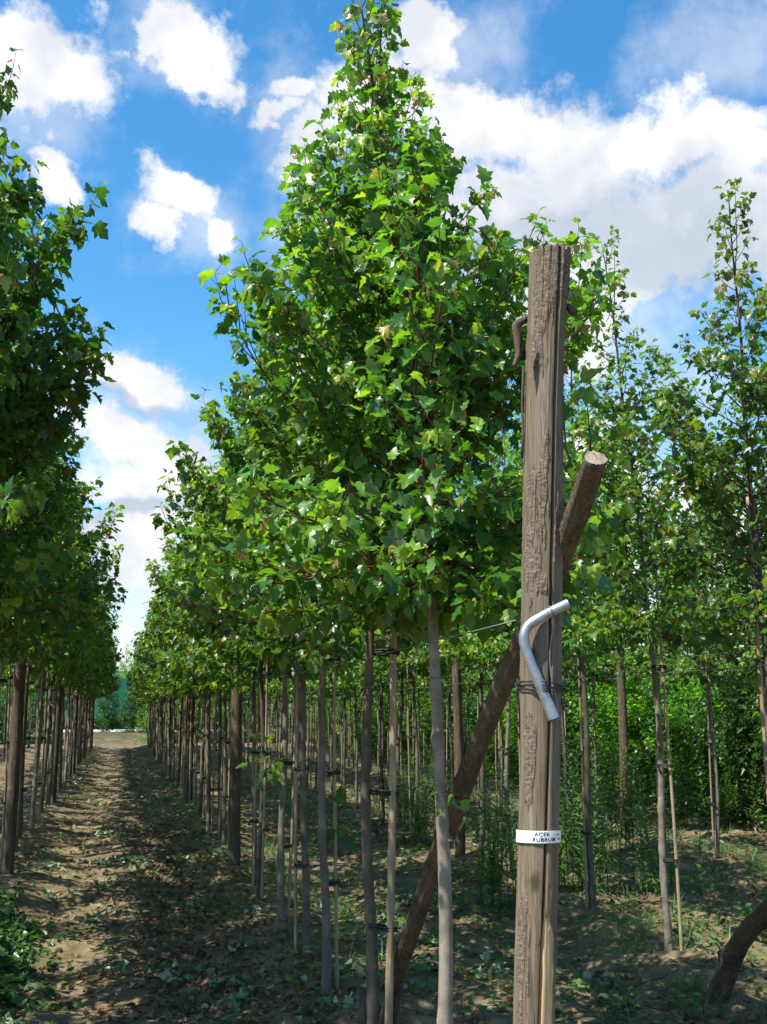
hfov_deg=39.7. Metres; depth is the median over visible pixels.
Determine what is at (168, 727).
bamboo cane
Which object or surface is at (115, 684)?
maple tree
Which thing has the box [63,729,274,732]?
road
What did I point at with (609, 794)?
tall weed
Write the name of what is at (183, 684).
maple tree
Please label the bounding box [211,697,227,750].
maple tree
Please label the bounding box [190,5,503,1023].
maple tree
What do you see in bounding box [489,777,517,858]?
tall weed
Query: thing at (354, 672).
maple tree
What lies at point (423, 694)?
bamboo cane
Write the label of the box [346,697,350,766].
bamboo cane
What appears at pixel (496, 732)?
bamboo cane
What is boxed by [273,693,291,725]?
maple tree
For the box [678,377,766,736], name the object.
maple tree
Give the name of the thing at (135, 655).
maple tree
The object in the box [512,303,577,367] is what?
worn strap
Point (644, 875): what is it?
tall weed
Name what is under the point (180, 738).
maple tree
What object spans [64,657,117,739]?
maple tree
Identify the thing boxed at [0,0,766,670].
sky
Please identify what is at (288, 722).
leafy shrub
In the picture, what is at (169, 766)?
maple tree
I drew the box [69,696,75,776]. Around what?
bamboo cane
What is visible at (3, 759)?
maple tree
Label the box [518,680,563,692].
binding wire
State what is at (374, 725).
leafy shrub
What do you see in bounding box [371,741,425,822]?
tall weed
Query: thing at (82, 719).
maple tree
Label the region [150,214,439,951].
maple tree
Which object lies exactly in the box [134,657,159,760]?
maple tree
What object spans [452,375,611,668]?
maple tree
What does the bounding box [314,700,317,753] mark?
bamboo cane
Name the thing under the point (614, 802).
tall weed
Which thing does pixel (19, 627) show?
maple tree
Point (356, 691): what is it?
maple tree
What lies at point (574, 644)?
maple tree
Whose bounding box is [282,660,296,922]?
bamboo cane
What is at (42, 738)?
bamboo cane
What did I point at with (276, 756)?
maple tree
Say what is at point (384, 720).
leafy shrub
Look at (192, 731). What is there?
bamboo cane
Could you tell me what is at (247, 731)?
maple tree
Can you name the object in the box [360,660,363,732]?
bamboo cane
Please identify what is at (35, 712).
leafy shrub
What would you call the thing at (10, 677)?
bamboo cane
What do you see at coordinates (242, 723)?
maple tree
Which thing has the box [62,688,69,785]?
bamboo cane
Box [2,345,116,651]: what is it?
maple tree
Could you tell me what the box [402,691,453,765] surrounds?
leafy shrub
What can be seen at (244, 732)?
maple tree
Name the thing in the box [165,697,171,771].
wooden post
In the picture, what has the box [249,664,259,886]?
bamboo cane
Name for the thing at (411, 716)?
leafy shrub
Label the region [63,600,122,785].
maple tree
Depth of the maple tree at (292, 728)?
22.20 m
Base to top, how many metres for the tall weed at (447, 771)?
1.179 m
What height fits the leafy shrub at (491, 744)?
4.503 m
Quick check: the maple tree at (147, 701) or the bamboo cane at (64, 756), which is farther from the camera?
the maple tree at (147, 701)
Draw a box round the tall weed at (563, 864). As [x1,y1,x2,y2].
[558,729,619,899]
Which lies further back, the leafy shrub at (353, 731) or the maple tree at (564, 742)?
the leafy shrub at (353, 731)
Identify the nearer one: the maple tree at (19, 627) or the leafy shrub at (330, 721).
the maple tree at (19, 627)
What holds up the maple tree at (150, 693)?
on the ground at (101, 999)
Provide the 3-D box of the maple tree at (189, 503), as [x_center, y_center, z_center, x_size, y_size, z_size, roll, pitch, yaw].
[-0.897,0.690,8.962,2.006,5.204,1.911,-1,-11,8]
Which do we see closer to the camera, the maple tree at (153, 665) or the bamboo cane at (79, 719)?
the maple tree at (153, 665)
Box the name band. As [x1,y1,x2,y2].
[516,829,560,842]
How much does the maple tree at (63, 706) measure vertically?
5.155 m
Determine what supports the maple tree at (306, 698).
on the ground at (101, 999)
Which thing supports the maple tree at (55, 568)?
on the ground at (101, 999)
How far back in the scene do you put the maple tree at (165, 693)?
17.07 m
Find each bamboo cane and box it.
[0,633,7,756]
[0,665,12,860]
[22,664,33,791]
[29,673,40,828]
[37,668,48,824]
[39,676,49,773]
[45,689,54,809]
[48,686,55,798]
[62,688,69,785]
[68,690,74,776]
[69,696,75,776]
[72,692,75,758]
[76,695,80,761]
[76,704,78,770]
[81,697,85,761]
[86,701,88,748]
[158,698,160,750]
[163,698,166,747]
[164,697,167,767]
[168,697,170,765]
[175,697,179,780]
[177,696,180,771]
[180,711,183,788]
[182,695,184,763]
[183,694,186,797]
[189,694,195,806]
[191,699,195,799]
[196,694,202,773]
[201,734,206,814]
[202,697,210,819]
[210,684,217,832]
[210,700,211,746]
[212,701,214,748]
[217,730,223,836]
[224,686,231,846]
[227,700,228,754]
[248,697,250,764]
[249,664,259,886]
[259,718,260,769]
[260,604,271,901]
[266,694,268,769]
[268,692,272,748]
[278,692,281,769]
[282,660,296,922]
[289,704,290,750]
[293,641,308,952]
[310,688,315,793]
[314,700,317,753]
[327,646,340,989]
[336,696,336,743]
[340,701,343,802]
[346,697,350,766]
[352,688,355,773]
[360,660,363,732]
[368,463,399,1023]
[371,720,372,770]
[376,669,382,821]
[396,687,399,786]
[397,694,401,777]
[406,656,415,830]
[409,690,413,774]
[421,692,424,785]
[446,685,450,787]
[475,681,487,864]
[476,668,478,798]
[495,729,498,798]
[497,630,509,869]
[515,687,519,774]
[562,676,570,823]
[574,657,590,909]
[590,684,597,828]
[651,558,682,950]
[700,649,715,858]
[746,497,766,795]
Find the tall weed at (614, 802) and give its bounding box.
[592,730,655,853]
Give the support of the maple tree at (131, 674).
on the ground at (101, 999)
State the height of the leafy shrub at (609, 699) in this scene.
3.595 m
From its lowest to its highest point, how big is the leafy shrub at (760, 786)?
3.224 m
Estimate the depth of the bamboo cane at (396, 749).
13.84 m
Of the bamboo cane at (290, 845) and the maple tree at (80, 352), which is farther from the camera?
the bamboo cane at (290, 845)
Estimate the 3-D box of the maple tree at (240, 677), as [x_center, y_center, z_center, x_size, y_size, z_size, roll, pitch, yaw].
[-1.069,1.073,9.930,1.858,4.820,1.770,9,-14,-40]
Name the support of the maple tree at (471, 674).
on the ground at (101, 999)
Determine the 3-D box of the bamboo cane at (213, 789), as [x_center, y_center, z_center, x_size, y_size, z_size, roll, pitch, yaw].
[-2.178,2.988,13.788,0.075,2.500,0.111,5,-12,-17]
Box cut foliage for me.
[0,751,628,1023]
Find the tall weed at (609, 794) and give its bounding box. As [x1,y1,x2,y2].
[590,758,619,817]
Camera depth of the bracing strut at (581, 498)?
3.89 m
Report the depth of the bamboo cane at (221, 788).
12.77 m
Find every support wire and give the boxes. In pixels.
[159,620,516,700]
[230,665,764,700]
[310,649,755,690]
[352,668,756,694]
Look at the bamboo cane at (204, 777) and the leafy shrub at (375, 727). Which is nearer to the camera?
the bamboo cane at (204, 777)
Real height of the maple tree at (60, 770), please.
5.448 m
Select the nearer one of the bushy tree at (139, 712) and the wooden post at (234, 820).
the wooden post at (234, 820)
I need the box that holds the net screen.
[0,679,133,729]
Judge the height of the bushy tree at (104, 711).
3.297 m
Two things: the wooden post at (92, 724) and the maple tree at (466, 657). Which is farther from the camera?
the wooden post at (92, 724)
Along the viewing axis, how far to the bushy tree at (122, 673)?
98.83 m
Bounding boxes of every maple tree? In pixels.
[0,47,57,528]
[0,127,115,606]
[0,233,125,633]
[0,234,101,618]
[0,325,124,667]
[0,426,94,640]
[0,516,108,859]
[1,470,102,837]
[1,595,104,809]
[1,686,36,695]
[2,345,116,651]
[2,453,128,828]
[2,685,7,760]
[6,481,116,812]
[8,457,110,813]
[10,690,48,748]
[15,466,123,852]
[29,692,33,747]
[35,634,109,774]
[37,610,116,787]
[45,514,124,803]
[48,522,109,791]
[52,639,117,770]
[55,635,115,777]
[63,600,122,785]
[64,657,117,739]
[65,605,118,781]
[65,673,113,702]
[66,654,114,765]
[71,676,118,740]
[72,635,119,772]
[76,631,121,758]
[79,621,117,763]
[82,675,119,758]
[84,567,116,670]
[86,650,121,755]
[87,652,122,748]
[88,683,121,751]
[89,664,114,740]
[123,690,148,745]
[125,666,153,750]
[126,632,161,763]
[127,607,168,773]
[127,664,167,749]
[128,662,158,758]
[128,663,150,748]
[128,665,178,756]
[129,612,177,780]
[129,658,177,753]
[130,613,172,778]
[130,625,187,759]
[131,642,155,696]
[131,664,177,747]
[131,666,177,698]
[132,631,166,760]
[132,650,163,764]
[134,598,221,796]
[134,614,177,775]
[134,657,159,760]
[135,623,165,768]
[136,614,192,802]
[137,597,182,786]
[138,643,197,782]
[139,461,256,831]
[140,666,178,740]
[141,419,238,835]
[141,465,217,814]
[141,625,214,794]
[143,574,272,800]
[145,601,221,806]
[146,419,294,679]
[147,320,389,898]
[149,623,228,808]
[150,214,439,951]
[155,352,380,922]
[156,430,313,844]
[157,380,359,885]
[164,0,637,1023]
[167,194,456,995]
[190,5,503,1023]
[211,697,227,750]
[213,700,214,748]
[215,694,229,755]
[221,692,256,761]
[243,694,256,760]
[245,691,280,769]
[246,692,257,764]
[256,696,273,746]
[257,688,270,773]
[264,685,293,782]
[265,694,275,748]
[268,678,317,786]
[270,682,293,770]
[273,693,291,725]
[274,689,292,768]
[277,678,310,786]
[288,678,352,794]
[288,693,317,709]
[306,656,384,803]
[306,662,363,794]
[307,696,314,757]
[310,692,337,760]
[314,602,388,810]
[327,602,406,692]
[329,660,373,765]
[336,661,346,763]
[336,685,379,767]
[338,618,420,824]
[339,492,463,830]
[350,690,370,770]
[358,660,383,760]
[363,624,467,834]
[363,665,417,775]
[373,688,411,777]
[376,498,495,836]
[384,653,429,778]
[386,648,428,780]
[404,648,464,693]
[415,659,475,781]
[417,377,517,867]
[439,400,587,876]
[441,629,494,744]
[446,623,490,766]
[449,627,518,799]
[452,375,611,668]
[475,626,519,730]
[484,313,678,911]
[504,625,591,698]
[515,582,605,819]
[562,225,752,950]
[562,497,645,829]
[592,434,726,850]
[611,177,766,706]
[643,464,759,858]
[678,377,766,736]
[742,501,766,659]
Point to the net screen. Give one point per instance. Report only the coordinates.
(121, 690)
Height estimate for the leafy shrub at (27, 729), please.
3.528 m
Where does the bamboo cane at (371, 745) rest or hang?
on the ground at (101, 999)
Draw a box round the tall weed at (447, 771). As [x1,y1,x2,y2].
[422,737,453,809]
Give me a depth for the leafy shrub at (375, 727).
34.97 m
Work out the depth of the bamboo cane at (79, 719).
28.06 m
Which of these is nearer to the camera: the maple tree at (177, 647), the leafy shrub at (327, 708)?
the maple tree at (177, 647)
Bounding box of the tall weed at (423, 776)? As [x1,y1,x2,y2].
[384,745,447,831]
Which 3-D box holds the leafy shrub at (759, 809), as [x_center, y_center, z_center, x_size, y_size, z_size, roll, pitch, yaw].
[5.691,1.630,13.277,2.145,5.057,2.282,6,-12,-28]
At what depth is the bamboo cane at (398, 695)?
23.27 m
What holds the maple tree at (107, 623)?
on the ground at (101, 999)
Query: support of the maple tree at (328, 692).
on the ground at (101, 999)
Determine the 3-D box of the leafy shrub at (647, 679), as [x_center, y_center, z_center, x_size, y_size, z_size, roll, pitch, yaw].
[5.652,3.737,22.170,2.464,4.145,2.315,-7,-13,35]
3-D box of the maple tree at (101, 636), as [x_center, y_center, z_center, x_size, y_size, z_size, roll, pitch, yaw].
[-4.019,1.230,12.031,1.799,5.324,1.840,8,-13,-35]
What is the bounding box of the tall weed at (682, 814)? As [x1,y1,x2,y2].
[647,745,704,826]
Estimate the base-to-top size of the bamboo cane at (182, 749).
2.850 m
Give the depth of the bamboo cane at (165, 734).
26.83 m
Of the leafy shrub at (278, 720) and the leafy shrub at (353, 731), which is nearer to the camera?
the leafy shrub at (353, 731)
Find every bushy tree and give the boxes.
[94,691,122,731]
[113,641,136,713]
[115,685,147,732]
[132,676,147,726]
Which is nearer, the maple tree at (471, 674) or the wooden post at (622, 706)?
the wooden post at (622, 706)
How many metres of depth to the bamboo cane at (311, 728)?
19.57 m
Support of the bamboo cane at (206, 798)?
on the ground at (101, 999)
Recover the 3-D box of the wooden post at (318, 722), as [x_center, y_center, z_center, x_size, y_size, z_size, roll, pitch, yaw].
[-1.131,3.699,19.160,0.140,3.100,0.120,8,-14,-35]
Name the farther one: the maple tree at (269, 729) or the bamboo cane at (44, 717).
the maple tree at (269, 729)
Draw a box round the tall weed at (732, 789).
[708,744,760,828]
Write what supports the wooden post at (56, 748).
on the ground at (101, 999)
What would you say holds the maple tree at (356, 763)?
on the ground at (101, 999)
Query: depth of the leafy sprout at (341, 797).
6.04 m
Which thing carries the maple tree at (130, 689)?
on the ground at (101, 999)
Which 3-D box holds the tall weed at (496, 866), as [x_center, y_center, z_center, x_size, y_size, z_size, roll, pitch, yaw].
[0.959,2.567,8.536,0.775,1.292,0.818,9,-14,-41]
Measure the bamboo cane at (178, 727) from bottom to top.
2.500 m
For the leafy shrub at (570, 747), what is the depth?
20.78 m
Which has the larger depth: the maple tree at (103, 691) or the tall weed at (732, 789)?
the maple tree at (103, 691)
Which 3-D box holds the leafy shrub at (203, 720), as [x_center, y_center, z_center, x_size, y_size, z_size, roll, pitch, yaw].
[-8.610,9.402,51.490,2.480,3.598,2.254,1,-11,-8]
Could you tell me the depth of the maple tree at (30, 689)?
35.90 m
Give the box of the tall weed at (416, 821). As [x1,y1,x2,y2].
[387,758,447,846]
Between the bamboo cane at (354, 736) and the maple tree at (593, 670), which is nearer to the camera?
the maple tree at (593, 670)
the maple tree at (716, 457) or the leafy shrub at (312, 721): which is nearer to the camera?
the maple tree at (716, 457)
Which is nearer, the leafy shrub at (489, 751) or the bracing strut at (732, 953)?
the bracing strut at (732, 953)
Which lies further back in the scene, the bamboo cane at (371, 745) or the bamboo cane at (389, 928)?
the bamboo cane at (371, 745)
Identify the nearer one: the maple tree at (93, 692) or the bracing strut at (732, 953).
the bracing strut at (732, 953)
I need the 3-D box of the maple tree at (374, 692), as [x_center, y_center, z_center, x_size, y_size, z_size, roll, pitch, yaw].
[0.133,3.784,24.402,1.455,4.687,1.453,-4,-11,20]
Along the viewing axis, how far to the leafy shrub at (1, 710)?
49.49 m
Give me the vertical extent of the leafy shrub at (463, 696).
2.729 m
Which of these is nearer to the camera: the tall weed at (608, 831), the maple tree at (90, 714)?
the tall weed at (608, 831)
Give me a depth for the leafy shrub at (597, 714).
18.87 m
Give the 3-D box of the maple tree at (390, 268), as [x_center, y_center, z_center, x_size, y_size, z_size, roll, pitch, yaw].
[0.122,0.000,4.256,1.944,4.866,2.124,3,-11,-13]
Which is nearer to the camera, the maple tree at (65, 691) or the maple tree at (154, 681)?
the maple tree at (154, 681)
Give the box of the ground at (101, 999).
[0,713,766,1023]
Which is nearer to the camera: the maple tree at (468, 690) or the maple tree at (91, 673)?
the maple tree at (91, 673)
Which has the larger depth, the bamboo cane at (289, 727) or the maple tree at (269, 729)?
the bamboo cane at (289, 727)
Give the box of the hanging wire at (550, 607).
[544,606,559,714]
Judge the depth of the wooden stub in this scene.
5.17 m
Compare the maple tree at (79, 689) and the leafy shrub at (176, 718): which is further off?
the leafy shrub at (176, 718)
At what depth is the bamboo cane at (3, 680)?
9.42 m
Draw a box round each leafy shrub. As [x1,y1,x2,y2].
[0,691,10,740]
[0,694,10,744]
[24,693,47,742]
[26,694,64,744]
[136,701,167,741]
[148,701,179,742]
[175,698,214,742]
[195,699,228,740]
[202,701,230,740]
[226,696,260,742]
[242,696,274,740]
[256,702,292,742]
[272,702,299,740]
[288,701,313,740]
[306,701,327,740]
[306,701,338,740]
[309,699,341,748]
[309,701,330,745]
[326,700,351,749]
[326,701,352,744]
[327,698,360,750]
[343,697,381,750]
[346,696,375,752]
[346,697,386,751]
[355,696,387,754]
[359,698,411,756]
[372,693,421,761]
[372,694,422,758]
[384,692,427,760]
[397,676,452,764]
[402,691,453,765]
[412,690,473,759]
[421,663,475,767]
[431,670,518,768]
[444,687,504,773]
[463,689,519,776]
[483,686,518,775]
[484,685,562,780]
[509,680,582,784]
[518,653,610,788]
[560,651,645,795]
[561,602,664,797]
[579,632,699,801]
[594,646,650,775]
[609,592,690,784]
[615,650,739,809]
[632,595,762,790]
[640,648,766,816]
[674,582,766,825]
[705,597,765,799]
[722,650,766,831]
[752,693,766,829]
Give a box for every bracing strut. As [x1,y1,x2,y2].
[378,451,607,1023]
[706,897,766,1004]
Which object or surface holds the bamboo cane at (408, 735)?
on the ground at (101, 999)
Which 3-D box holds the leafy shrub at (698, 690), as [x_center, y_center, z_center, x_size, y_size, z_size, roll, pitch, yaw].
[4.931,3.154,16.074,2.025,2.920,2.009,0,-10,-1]
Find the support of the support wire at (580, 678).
attached to the wooden post at (318, 722)
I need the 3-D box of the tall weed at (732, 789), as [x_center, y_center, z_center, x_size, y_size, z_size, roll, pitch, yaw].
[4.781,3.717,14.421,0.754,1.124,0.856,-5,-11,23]
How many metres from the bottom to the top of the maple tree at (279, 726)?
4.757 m
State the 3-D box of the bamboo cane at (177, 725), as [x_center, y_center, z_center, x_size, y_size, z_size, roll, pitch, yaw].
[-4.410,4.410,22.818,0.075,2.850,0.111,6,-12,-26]
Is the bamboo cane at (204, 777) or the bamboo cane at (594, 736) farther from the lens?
the bamboo cane at (204, 777)
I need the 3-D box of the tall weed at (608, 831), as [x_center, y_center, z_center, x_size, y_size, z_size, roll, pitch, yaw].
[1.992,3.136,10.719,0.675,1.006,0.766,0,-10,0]
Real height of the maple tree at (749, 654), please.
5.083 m
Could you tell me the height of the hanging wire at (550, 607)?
0.315 m
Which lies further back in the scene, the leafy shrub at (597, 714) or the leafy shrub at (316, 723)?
the leafy shrub at (316, 723)
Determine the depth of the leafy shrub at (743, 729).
18.75 m
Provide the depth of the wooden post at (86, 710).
33.11 m
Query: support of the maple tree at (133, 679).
on the ground at (101, 999)
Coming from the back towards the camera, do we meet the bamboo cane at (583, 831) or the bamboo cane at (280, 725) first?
the bamboo cane at (280, 725)
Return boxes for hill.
[112,671,750,712]
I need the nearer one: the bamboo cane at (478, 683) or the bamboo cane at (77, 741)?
the bamboo cane at (478, 683)
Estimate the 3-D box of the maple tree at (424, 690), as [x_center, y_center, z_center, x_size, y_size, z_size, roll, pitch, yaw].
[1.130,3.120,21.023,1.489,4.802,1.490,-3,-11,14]
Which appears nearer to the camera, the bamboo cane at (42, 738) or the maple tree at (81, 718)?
the bamboo cane at (42, 738)
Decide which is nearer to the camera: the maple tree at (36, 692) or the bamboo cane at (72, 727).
the bamboo cane at (72, 727)
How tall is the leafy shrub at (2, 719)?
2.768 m
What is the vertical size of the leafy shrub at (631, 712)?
3.223 m
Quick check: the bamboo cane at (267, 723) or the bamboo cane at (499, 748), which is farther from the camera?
the bamboo cane at (267, 723)
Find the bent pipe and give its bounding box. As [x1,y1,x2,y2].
[519,599,570,720]
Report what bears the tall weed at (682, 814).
on the ground at (101, 999)
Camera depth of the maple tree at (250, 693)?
27.29 m
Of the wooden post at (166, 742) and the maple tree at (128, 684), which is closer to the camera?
the wooden post at (166, 742)
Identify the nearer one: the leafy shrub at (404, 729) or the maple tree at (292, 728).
the maple tree at (292, 728)
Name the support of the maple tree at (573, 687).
on the ground at (101, 999)
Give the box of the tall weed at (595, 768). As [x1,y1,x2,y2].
[559,757,599,845]
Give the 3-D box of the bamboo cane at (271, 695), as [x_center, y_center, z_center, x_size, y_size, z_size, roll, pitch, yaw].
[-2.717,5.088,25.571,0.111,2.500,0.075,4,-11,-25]
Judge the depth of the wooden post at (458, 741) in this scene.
11.36 m
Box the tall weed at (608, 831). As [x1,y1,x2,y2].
[566,772,617,873]
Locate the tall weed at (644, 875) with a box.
[596,757,710,895]
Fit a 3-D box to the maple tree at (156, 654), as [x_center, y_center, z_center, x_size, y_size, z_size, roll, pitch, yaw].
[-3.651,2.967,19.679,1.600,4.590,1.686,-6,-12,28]
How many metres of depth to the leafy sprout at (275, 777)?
7.95 m
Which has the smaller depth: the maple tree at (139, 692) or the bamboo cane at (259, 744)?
the bamboo cane at (259, 744)
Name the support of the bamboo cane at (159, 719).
on the ground at (101, 999)
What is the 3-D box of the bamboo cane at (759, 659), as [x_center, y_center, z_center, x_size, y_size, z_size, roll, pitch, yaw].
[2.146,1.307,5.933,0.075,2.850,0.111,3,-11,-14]
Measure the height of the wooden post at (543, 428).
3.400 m
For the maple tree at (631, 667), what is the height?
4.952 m
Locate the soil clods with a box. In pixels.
[0,790,766,1023]
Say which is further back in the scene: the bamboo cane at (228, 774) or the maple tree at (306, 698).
the maple tree at (306, 698)
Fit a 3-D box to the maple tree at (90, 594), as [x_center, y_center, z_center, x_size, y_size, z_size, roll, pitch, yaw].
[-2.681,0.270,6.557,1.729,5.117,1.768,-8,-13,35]
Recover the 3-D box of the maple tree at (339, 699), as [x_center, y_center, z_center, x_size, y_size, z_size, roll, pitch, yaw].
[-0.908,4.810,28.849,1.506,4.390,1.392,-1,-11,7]
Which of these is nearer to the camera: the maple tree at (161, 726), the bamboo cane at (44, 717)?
the bamboo cane at (44, 717)
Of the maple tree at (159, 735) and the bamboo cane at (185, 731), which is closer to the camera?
the bamboo cane at (185, 731)
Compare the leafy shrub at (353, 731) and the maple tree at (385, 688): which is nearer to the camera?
the maple tree at (385, 688)
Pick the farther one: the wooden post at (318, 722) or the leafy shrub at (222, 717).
the leafy shrub at (222, 717)
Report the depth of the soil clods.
7.92 m
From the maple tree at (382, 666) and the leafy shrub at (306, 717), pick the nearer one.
the maple tree at (382, 666)
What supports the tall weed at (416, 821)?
on the ground at (101, 999)
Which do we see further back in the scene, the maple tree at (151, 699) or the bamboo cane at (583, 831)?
the maple tree at (151, 699)
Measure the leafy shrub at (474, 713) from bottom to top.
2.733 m
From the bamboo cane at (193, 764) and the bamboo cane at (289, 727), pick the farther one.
the bamboo cane at (289, 727)
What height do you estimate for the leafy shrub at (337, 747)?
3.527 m
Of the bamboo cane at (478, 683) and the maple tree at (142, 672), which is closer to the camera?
the bamboo cane at (478, 683)
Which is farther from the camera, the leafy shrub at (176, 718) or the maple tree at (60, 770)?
the leafy shrub at (176, 718)
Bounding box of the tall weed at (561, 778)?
[560,738,582,816]
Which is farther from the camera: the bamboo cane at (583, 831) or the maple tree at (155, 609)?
the maple tree at (155, 609)
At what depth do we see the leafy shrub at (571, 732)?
19.94 m
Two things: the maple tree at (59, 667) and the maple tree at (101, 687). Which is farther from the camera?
the maple tree at (101, 687)
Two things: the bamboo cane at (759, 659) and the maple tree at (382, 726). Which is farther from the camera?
the maple tree at (382, 726)
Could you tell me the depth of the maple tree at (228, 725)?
34.81 m
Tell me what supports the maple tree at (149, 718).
on the ground at (101, 999)
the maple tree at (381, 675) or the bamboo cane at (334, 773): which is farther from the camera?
the maple tree at (381, 675)
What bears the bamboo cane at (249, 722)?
on the ground at (101, 999)
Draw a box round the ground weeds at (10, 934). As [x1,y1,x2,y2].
[0,738,766,1023]
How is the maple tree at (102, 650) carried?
on the ground at (101, 999)
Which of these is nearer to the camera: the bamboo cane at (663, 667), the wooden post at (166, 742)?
the bamboo cane at (663, 667)
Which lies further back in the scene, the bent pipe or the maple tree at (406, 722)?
the maple tree at (406, 722)
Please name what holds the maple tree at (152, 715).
on the ground at (101, 999)
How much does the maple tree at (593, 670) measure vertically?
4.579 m
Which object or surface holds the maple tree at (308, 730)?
on the ground at (101, 999)
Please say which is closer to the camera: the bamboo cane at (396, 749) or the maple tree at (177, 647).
the maple tree at (177, 647)
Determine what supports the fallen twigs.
on the ground at (101, 999)
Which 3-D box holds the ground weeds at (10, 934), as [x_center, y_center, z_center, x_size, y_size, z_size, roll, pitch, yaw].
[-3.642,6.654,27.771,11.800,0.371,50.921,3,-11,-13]
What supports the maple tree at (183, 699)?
on the ground at (101, 999)
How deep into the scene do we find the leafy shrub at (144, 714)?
48.20 m
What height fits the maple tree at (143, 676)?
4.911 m
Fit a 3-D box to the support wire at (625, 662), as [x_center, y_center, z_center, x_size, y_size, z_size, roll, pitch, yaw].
[-1.633,3.614,21.432,0.003,0.033,37.000,3,-11,-13]
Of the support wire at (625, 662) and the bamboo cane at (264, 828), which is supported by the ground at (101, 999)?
the bamboo cane at (264, 828)
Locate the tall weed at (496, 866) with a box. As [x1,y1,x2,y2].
[464,748,560,916]
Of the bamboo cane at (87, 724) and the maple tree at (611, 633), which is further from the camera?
the bamboo cane at (87, 724)
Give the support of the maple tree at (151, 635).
on the ground at (101, 999)
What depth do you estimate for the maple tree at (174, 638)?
7.91 m
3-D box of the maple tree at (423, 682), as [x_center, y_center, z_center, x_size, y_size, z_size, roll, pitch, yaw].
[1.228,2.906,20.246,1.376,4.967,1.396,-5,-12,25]
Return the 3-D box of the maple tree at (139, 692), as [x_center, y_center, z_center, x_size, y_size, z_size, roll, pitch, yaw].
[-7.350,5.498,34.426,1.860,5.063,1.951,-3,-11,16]
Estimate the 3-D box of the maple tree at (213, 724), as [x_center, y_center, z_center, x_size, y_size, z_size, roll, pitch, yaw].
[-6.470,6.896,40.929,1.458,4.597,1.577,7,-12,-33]
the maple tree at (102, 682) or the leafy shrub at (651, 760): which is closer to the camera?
the leafy shrub at (651, 760)
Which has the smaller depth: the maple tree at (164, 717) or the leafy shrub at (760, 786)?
the leafy shrub at (760, 786)
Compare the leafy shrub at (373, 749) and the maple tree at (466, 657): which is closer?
the maple tree at (466, 657)
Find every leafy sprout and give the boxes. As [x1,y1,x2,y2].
[236,733,290,791]
[305,786,361,851]
[428,779,469,843]
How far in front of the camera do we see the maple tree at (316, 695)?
31.25 m
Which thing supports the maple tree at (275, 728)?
on the ground at (101, 999)
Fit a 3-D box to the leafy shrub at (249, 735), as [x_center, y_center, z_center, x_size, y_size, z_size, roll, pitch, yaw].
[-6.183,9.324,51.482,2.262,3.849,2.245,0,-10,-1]
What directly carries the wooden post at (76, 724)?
on the ground at (101, 999)
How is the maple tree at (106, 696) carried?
on the ground at (101, 999)
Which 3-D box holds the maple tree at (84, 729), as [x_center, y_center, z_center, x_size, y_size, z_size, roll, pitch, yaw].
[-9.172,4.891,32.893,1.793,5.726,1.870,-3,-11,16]
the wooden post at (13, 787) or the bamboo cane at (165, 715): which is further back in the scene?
the bamboo cane at (165, 715)
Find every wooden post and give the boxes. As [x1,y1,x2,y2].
[2,640,24,874]
[50,684,62,802]
[72,691,78,772]
[84,702,87,757]
[91,700,94,748]
[148,704,152,748]
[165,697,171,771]
[189,693,195,799]
[228,656,242,865]
[317,684,318,794]
[451,624,465,856]
[513,242,572,1023]
[615,597,630,838]
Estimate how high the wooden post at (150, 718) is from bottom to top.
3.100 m
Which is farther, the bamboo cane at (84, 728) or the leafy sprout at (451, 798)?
the bamboo cane at (84, 728)
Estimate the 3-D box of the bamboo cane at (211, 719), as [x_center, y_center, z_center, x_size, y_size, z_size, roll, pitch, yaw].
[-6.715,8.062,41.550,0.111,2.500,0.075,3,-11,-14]
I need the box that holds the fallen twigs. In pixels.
[0,775,766,1023]
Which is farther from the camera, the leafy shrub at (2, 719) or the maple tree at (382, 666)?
the leafy shrub at (2, 719)
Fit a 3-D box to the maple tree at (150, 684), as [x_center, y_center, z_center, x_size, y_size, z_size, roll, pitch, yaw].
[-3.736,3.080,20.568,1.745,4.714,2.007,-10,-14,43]
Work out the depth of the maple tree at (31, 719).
42.12 m
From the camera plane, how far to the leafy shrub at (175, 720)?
50.16 m
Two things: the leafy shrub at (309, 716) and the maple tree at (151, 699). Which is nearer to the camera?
the maple tree at (151, 699)
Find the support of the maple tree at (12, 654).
on the ground at (101, 999)
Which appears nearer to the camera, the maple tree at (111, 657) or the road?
the maple tree at (111, 657)
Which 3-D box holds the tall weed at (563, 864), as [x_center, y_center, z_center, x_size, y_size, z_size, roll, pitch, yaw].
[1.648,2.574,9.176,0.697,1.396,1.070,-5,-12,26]
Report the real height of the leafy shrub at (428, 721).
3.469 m
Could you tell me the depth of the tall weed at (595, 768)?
12.68 m
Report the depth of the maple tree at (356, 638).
6.09 m
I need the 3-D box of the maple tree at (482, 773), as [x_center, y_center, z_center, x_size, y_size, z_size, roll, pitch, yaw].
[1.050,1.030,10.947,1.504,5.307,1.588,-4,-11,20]
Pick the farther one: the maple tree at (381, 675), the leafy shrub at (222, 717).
the leafy shrub at (222, 717)
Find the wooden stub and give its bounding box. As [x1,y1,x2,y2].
[357,994,366,1023]
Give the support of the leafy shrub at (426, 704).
on the ground at (101, 999)
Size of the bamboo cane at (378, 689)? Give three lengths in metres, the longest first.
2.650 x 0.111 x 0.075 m
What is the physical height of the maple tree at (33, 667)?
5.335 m

